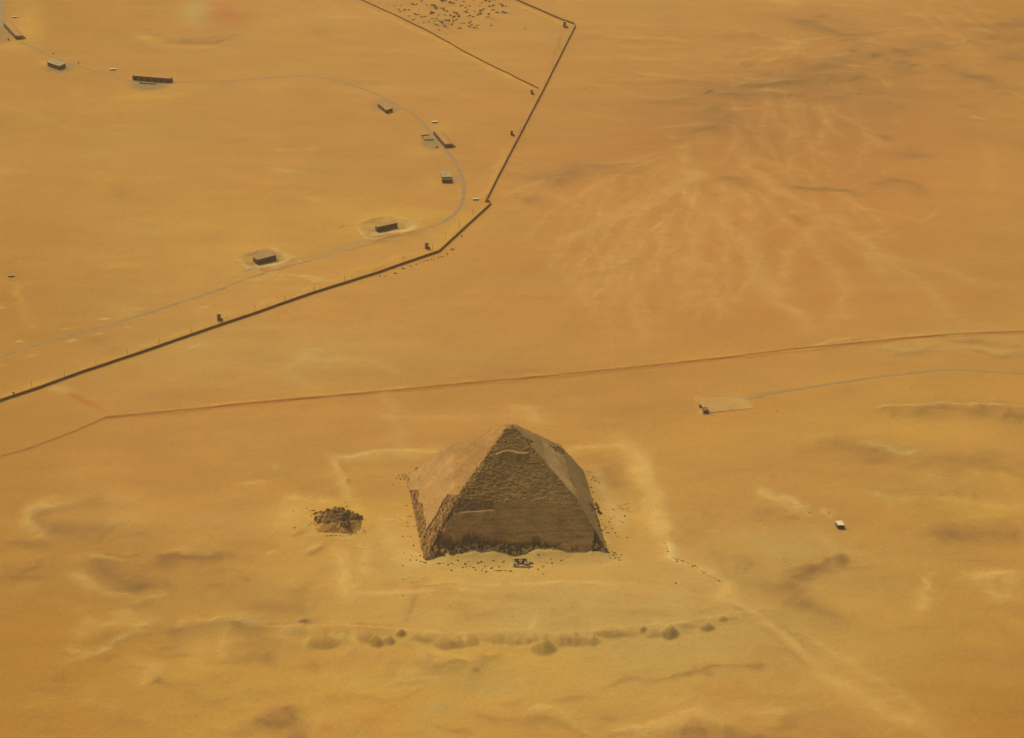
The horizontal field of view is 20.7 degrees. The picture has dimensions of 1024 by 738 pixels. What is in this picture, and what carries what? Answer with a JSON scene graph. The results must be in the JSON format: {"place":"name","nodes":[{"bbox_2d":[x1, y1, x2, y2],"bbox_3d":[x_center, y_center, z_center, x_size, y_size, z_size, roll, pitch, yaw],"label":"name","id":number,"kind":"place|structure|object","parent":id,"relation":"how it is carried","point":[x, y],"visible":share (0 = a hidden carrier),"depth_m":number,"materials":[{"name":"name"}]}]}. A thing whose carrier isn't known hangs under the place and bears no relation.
{"place":"outdoors","nodes":[
{"label":"outdoors","id":0,"kind":"place"},
{"bbox_2d":[0,0,5,28],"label":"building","id":1,"kind":"structure","parent":0,"point":[2,11],"depth_m":4417.85,"materials":[{"name":"concrete"}]},
{"bbox_2d":[0,287,225,356],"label":"service road","id":2,"kind":"structure","parent":0,"point":[139,315],"depth_m":3300.42,"materials":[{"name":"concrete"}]},
{"bbox_2d":[21,42,465,223],"bbox_3d":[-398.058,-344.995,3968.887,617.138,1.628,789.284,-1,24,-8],"label":"service road","id":3,"kind":"structure","parent":0,"point":[463,184],"depth_m":4106.11,"materials":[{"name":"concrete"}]},
{"bbox_2d":[226,223,440,287],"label":"service road","id":4,"kind":"structure","parent":0,"point":[332,254],"depth_m":3526.70,"materials":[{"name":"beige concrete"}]},
{"bbox_2d":[0,0,1023,737],"bbox_3d":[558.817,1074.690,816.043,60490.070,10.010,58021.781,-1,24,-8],"label":"ground","id":5,"kind":"structure","parent":0,"point":[682,184],"depth_m":3246.30,"materials":[{"name":"orange sand"}]},
{"bbox_2d":[4,23,25,39],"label":"covered magazine","id":6,"kind":"object","parent":5,"relation":"on","point":[14,31],"visible":1,"depth_m":4322.20,"materials":[{"name":"concrete"}]},
{"bbox_2d":[4,417,105,454],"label":"wire fence","id":7,"kind":"object","parent":5,"relation":"on","point":[54,438],"visible":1,"depth_m":2997.43,"materials":[{"name":"brown metal"}]},
{"bbox_2d":[47,59,65,69],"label":"flat building","id":8,"kind":"structure","parent":5,"relation":"on","point":[55,64],"depth_m":4179.61,"materials":[{"name":"concrete"}]},
{"bbox_2d":[132,74,172,82],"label":"covered magazine","id":9,"kind":"object","parent":5,"relation":"on","point":[151,78],"visible":1,"depth_m":4136.93,"materials":[{"name":"concrete"}]},
{"bbox_2d":[216,313,222,320],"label":"guard tower","id":10,"kind":"structure","parent":5,"relation":"on","point":[219,318],"depth_m":3315.09,"materials":[{"name":"grey concrete"}]},
{"bbox_2d":[253,250,275,264],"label":"pit building","id":11,"kind":"structure","parent":5,"relation":"on","point":[267,256],"depth_m":3494.16,"materials":[{"name":"concrete"}]},
{"bbox_2d":[0,0,574,400],"bbox_3d":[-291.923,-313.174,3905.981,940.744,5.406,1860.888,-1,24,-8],"label":"perimeter wall","id":12,"kind":"structure","parent":5,"relation":"on","point":[225,322],"depth_m":3406.78,"materials":[{"name":"brown concrete"}]},
{"bbox_2d":[312,506,362,533],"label":"ruined pyramid","id":13,"kind":"object","parent":5,"relation":"on","point":[335,519],"visible":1,"depth_m":2831.73,"materials":[{"name":"stone"}]},
{"bbox_2d":[378,102,392,112],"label":"flat building","id":14,"kind":"structure","parent":5,"relation":"on","point":[385,107],"depth_m":4057.85,"materials":[{"name":"concrete"}]},
{"bbox_2d":[375,220,397,231],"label":"pit building","id":15,"kind":"structure","parent":5,"relation":"on","point":[388,225],"depth_m":3614.68,"materials":[{"name":"concrete"}]},
{"bbox_2d":[424,241,429,248],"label":"guard tower","id":16,"kind":"structure","parent":5,"relation":"on","point":[426,245],"depth_m":3558.96,"materials":[{"name":"concrete"}]},
{"bbox_2d":[433,131,455,147],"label":"covered magazine","id":17,"kind":"object","parent":5,"relation":"on","point":[444,140],"visible":1,"depth_m":3942.59,"materials":[{"name":"concrete"}]},
{"bbox_2d":[441,171,451,179],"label":"flat building","id":18,"kind":"structure","parent":5,"relation":"on","point":[445,174],"depth_m":3797.28,"materials":[{"name":"beige paint"}]},
{"bbox_2d":[442,178,452,182],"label":"annex building","id":19,"kind":"structure","parent":5,"relation":"on","point":[447,180],"depth_m":3788.66,"materials":[{"name":"concrete"}]},
{"bbox_2d":[362,0,538,88],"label":"partition wall","id":20,"kind":"structure","parent":5,"relation":"on","point":[452,44],"depth_m":4367.81,"materials":[{"name":"brown concrete"}]},
{"bbox_2d":[407,424,608,559],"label":"bent pyramid","id":21,"kind":"object","parent":5,"relation":"on","point":[513,490],"visible":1,"depth_m":2811.14,"materials":[{"name":"stone"}]},
{"bbox_2d":[512,558,530,566],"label":"offering chapel","id":22,"kind":"structure","parent":5,"relation":"on","point":[516,562],"depth_m":2778.78,"materials":[{"name":"stone"}]},
{"bbox_2d":[107,330,1022,416],"bbox_3d":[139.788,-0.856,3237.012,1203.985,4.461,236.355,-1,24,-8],"label":"wire fence","id":23,"kind":"object","parent":5,"relation":"on","point":[572,373],"visible":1,"depth_m":3221.22,"materials":[{"name":"brown metal"}]},
{"bbox_2d":[702,407,708,413],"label":"gate hut","id":24,"kind":"object","parent":5,"relation":"on","point":[705,409],"visible":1,"depth_m":3133.07,"materials":[{"name":"concrete"}]},
{"bbox_2d":[698,396,752,412],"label":"parking lot","id":25,"kind":"structure","parent":5,"relation":"on","point":[720,404],"depth_m":3158.74,"materials":[{"name":"sand"}]},
{"bbox_2d":[835,520,844,528],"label":"hut","id":26,"kind":"object","parent":5,"relation":"on","point":[840,524],"visible":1,"depth_m":2884.29,"materials":[{"name":"white paint"}]},
{"bbox_2d":[747,369,1023,399],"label":"access road","id":27,"kind":"structure","parent":0,"point":[760,396],"depth_m":3247.62,"materials":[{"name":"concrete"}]}
]}

